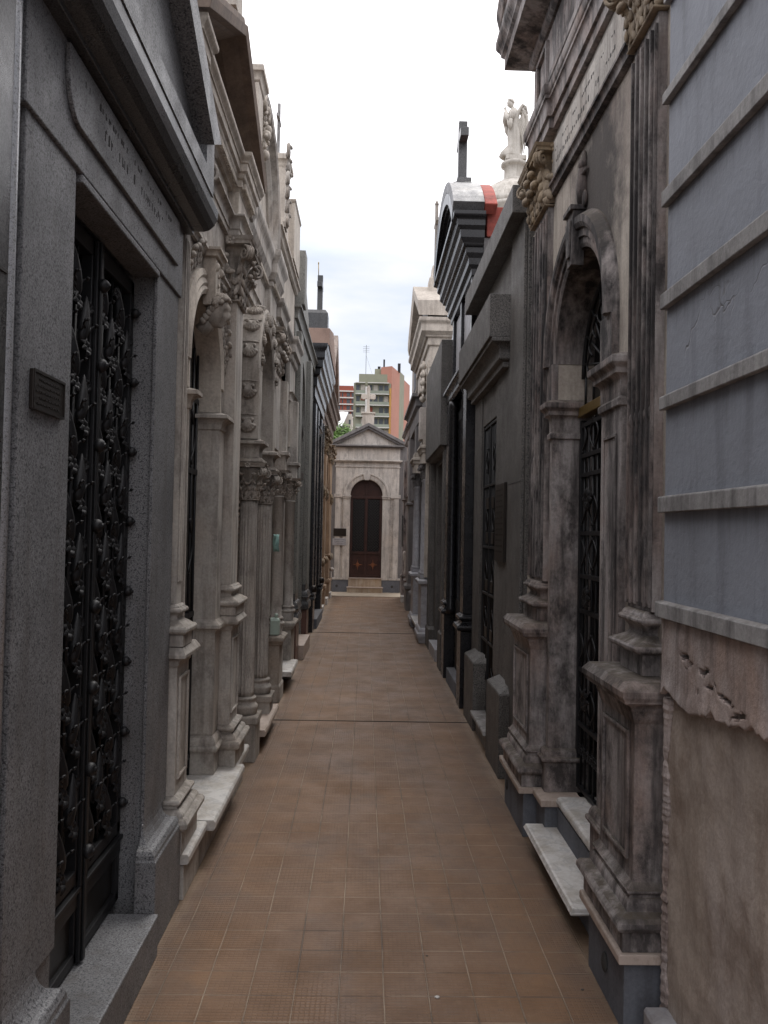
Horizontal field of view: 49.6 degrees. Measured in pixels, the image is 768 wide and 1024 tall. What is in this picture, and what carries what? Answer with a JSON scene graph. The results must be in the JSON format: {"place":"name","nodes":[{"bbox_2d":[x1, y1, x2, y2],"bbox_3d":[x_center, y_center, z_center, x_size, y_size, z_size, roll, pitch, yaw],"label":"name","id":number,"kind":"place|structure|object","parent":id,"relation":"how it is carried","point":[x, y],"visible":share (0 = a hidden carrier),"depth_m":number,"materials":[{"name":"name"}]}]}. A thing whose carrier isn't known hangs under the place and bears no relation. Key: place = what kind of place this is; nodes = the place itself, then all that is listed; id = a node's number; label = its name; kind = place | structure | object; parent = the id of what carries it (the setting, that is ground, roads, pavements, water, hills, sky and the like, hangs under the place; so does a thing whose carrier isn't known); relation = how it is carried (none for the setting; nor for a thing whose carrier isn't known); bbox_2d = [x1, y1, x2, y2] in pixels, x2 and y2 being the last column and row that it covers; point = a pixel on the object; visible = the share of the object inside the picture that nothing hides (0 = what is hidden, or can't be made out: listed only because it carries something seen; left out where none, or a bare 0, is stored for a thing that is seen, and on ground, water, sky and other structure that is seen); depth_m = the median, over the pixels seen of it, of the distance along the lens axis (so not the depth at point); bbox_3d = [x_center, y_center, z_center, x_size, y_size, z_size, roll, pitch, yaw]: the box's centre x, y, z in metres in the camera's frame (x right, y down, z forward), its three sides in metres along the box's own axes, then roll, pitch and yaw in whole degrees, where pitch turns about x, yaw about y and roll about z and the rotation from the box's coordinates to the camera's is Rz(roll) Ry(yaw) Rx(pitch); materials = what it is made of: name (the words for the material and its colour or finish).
{"place":"outdoors","nodes":[
{"label":"outdoors","id":0,"kind":"place"},
{"bbox_2d":[333,411,352,436],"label":"white roofed house","id":1,"kind":"structure","parent":0,"point":[346,417],"depth_m":120.68,"materials":[{"name":"white paint"}]},
{"bbox_2d":[338,386,353,417],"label":"brick apartment block","id":2,"kind":"structure","parent":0,"point":[346,401],"depth_m":300.75,"materials":[{"name":"red brick"}]},
{"bbox_2d":[331,591,399,597],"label":"cross path","id":3,"kind":"structure","parent":0,"point":[347,594],"depth_m":20.75,"materials":[{"name":"grey stone"}]},
{"bbox_2d":[330,386,406,592],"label":"end chapel","id":4,"kind":"structure","parent":3,"relation":"on","point":[367,493],"depth_m":21.74,"materials":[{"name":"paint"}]},
{"bbox_2d":[349,480,381,577],"bbox_3d":[-0.475,0.436,21.811,0.838,2.563,0.080,1,-1,-1],"label":"double door","id":5,"kind":"structure","parent":4,"relation":"in","point":[366,495],"depth_m":21.80,"materials":[{"name":"brown metal"}]},
{"bbox_2d":[123,596,618,1023],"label":"pavement","id":6,"kind":"structure","parent":0,"point":[353,869],"depth_m":3.79,"materials":[{"name":"brown tile"}]},
{"bbox_2d":[0,0,22,761],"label":"dark granite mausoleum","id":7,"kind":"structure","parent":6,"relation":"on","point":[11,21],"depth_m":1.87,"materials":[{"name":"grey stone"}]},
{"bbox_2d":[0,0,221,1023],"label":"granite mausoleum","id":8,"kind":"structure","parent":6,"relation":"on","point":[119,137],"depth_m":2.71,"materials":[{"name":"grey stone"}]},
{"bbox_2d":[49,220,140,987],"bbox_3d":[-1.009,0.271,2.778,0.135,2.430,0.920,1,-1,-1],"label":"double door","id":9,"kind":"structure","parent":8,"relation":"in","point":[92,731],"depth_m":2.78,"materials":[{"name":"black metal"}]},
{"bbox_2d":[162,0,266,899],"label":"arched limestone mausoleum","id":10,"kind":"structure","parent":6,"relation":"on","point":[207,733],"depth_m":4.72,"materials":[{"name":"white stone"}]},
{"bbox_2d":[184,332,198,774],"bbox_3d":[-1.077,0.169,4.334,0.042,2.616,0.840,1,-1,-1],"label":"iron door","id":11,"kind":"structure","parent":10,"relation":"in","point":[194,372],"depth_m":4.64,"materials":[{"name":"black metal"}]},
{"bbox_2d":[237,64,291,762],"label":"fluted column mausoleum","id":12,"kind":"structure","parent":6,"relation":"on","point":[266,348],"depth_m":6.14,"materials":[{"name":"grey stone"}]},
{"bbox_2d":[237,500,239,581],"bbox_3d":[-1.117,0.097,6.106,0.038,2.850,0.960,1,-1,-1],"label":"louvred door","id":13,"kind":"structure","parent":12,"relation":"in","point":[239,500],"depth_m":6.40,"materials":[{"name":"wood"}]},
{"bbox_2d":[268,103,303,702],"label":"slender column mausoleum","id":14,"kind":"structure","parent":6,"relation":"on","point":[282,663],"depth_m":8.33,"materials":[{"name":"grey stone"}]},
{"bbox_2d":[270,614,279,634],"bbox_3d":[-1.016,1.047,7.772,0.080,0.200,0.110,1,-1,-1],"label":"jerrycan","id":15,"kind":"object","parent":14,"relation":"on","point":[275,625],"visible":1,"depth_m":7.72,"materials":[{"name":"green plastic"}]},
{"bbox_2d":[273,534,279,551],"bbox_3d":[-0.965,0.279,7.477,0.061,0.160,0.065,0,-2,30],"label":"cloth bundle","id":16,"kind":"object","parent":14,"relation":"hanging from","point":[276,543],"visible":1,"depth_m":7.46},
{"bbox_2d":[293,250,317,659],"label":"urn niche mausoleum","id":17,"kind":"structure","parent":6,"relation":"on","point":[305,371],"depth_m":11.40,"materials":[{"name":"grey stone"}]},
{"bbox_2d":[308,262,335,632],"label":"black granite mausoleum","id":18,"kind":"structure","parent":6,"relation":"on","point":[322,338],"depth_m":13.37,"materials":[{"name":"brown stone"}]},
{"bbox_2d":[322,335,340,612],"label":"tan mausoleum","id":19,"kind":"structure","parent":6,"relation":"on","point":[332,418],"depth_m":18.37,"materials":[{"name":"stone"}]},
{"bbox_2d":[274,632,467,722],"bbox_3d":[-0.181,1.831,10.031,2.750,0.004,6.075,1,-1,-1],"label":"pavement joint","id":20,"kind":"object","parent":6,"relation":"on","point":[372,721],"visible":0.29,"depth_m":7.00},
{"bbox_2d":[400,423,409,601],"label":"decayed plaster mausoleum","id":21,"kind":"structure","parent":6,"relation":"on","point":[406,435],"depth_m":19.80,"materials":[{"name":"grey paint"}]},
{"bbox_2d":[403,371,421,610],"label":"carved grey mausoleum","id":22,"kind":"structure","parent":6,"relation":"on","point":[411,417],"depth_m":16.99,"materials":[{"name":"stone"}]},
{"bbox_2d":[407,201,452,643],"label":"white marble mausoleum","id":23,"kind":"structure","parent":6,"relation":"on","point":[430,327],"depth_m":12.26,"materials":[{"name":"grey stone"}]},
{"bbox_2d":[425,339,452,670],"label":"slab parapet mausoleum","id":24,"kind":"structure","parent":6,"relation":"on","point":[439,377],"depth_m":11.11,"materials":[{"name":"grey stone"}]},
{"bbox_2d":[433,121,502,708],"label":"black curved pediment mausoleum","id":25,"kind":"structure","parent":6,"relation":"on","point":[469,213],"depth_m":8.22,"materials":[{"name":"stone"}]},
{"bbox_2d":[455,410,461,668],"bbox_3d":[0.800,0.291,8.541,0.014,2.750,0.850,1,-1,-1],"label":"door","id":26,"kind":"structure","parent":25,"relation":"in","point":[460,413],"depth_m":8.85,"materials":[{"name":"black metal"}]},
{"bbox_2d":[459,185,534,778],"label":"hooded granite mausoleum","id":27,"kind":"structure","parent":6,"relation":"on","point":[494,365],"depth_m":5.89,"materials":[{"name":"grey stone"}]},
{"bbox_2d":[480,418,496,710],"bbox_3d":[0.873,0.439,6.673,0.085,2.330,0.760,1,-1,-1],"label":"iron door","id":28,"kind":"structure","parent":27,"relation":"in","point":[489,461],"depth_m":6.68,"materials":[{"name":"brown metal"}]},
{"bbox_2d":[496,0,670,1023],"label":"stained stucco mausoleum","id":29,"kind":"structure","parent":6,"relation":"on","point":[581,758],"depth_m":3.54,"materials":[{"name":"beige stone"}]},
{"bbox_2d":[575,309,601,805],"bbox_3d":[1.056,0.118,3.923,0.112,2.610,0.900,1,-1,-1],"label":"double door","id":30,"kind":"structure","parent":29,"relation":"in","point":[585,500],"depth_m":4.22,"materials":[{"name":"black metal"}]},
{"bbox_2d":[644,0,767,1023],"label":"banded plaster wall","id":31,"kind":"structure","parent":6,"relation":"on","point":[711,609],"depth_m":2.29,"materials":[{"name":"grey grey painted plaster"},{"name":"bare brown weathered plaster"}]},
{"bbox_2d":[353,345,409,440],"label":"apartment tower","id":32,"kind":"structure","parent":0,"point":[389,387],"depth_m":231.34,"materials":[{"name":"pink paint"}]},
{"bbox_2d":[242,0,534,397],"label":"sky","id":33,"kind":"structure","parent":0,"point":[373,96],"materials":[{"name":"white"}]},
{"label":"ground","id":34,"kind":"structure","parent":0,"visible":0},
{"bbox_2d":[332,421,352,439],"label":"leafy tree","id":35,"kind":"object","parent":34,"relation":"on","point":[338,432],"visible":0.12,"depth_m":60.22,"materials":[{"name":"green plant"}]},
{"bbox_2d":[491,158,525,206],"bbox_3d":[2.345,-2.190,15.111,1.600,8.380,1.600,1,-1,-1],"label":"pedestal","id":36,"kind":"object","parent":34,"relation":"on","point":[512,168],"visible":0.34,"depth_m":14.88,"materials":[{"name":"white stone"}]},
{"bbox_2d":[499,98,528,160],"bbox_3d":[2.377,-6.974,15.222,0.534,1.187,0.414,1,-1,-1],"label":"angel statue","id":37,"kind":"object","parent":36,"relation":"on","point":[515,125],"visible":0.94,"depth_m":15.12,"materials":[{"name":"white stone"}]}
]}

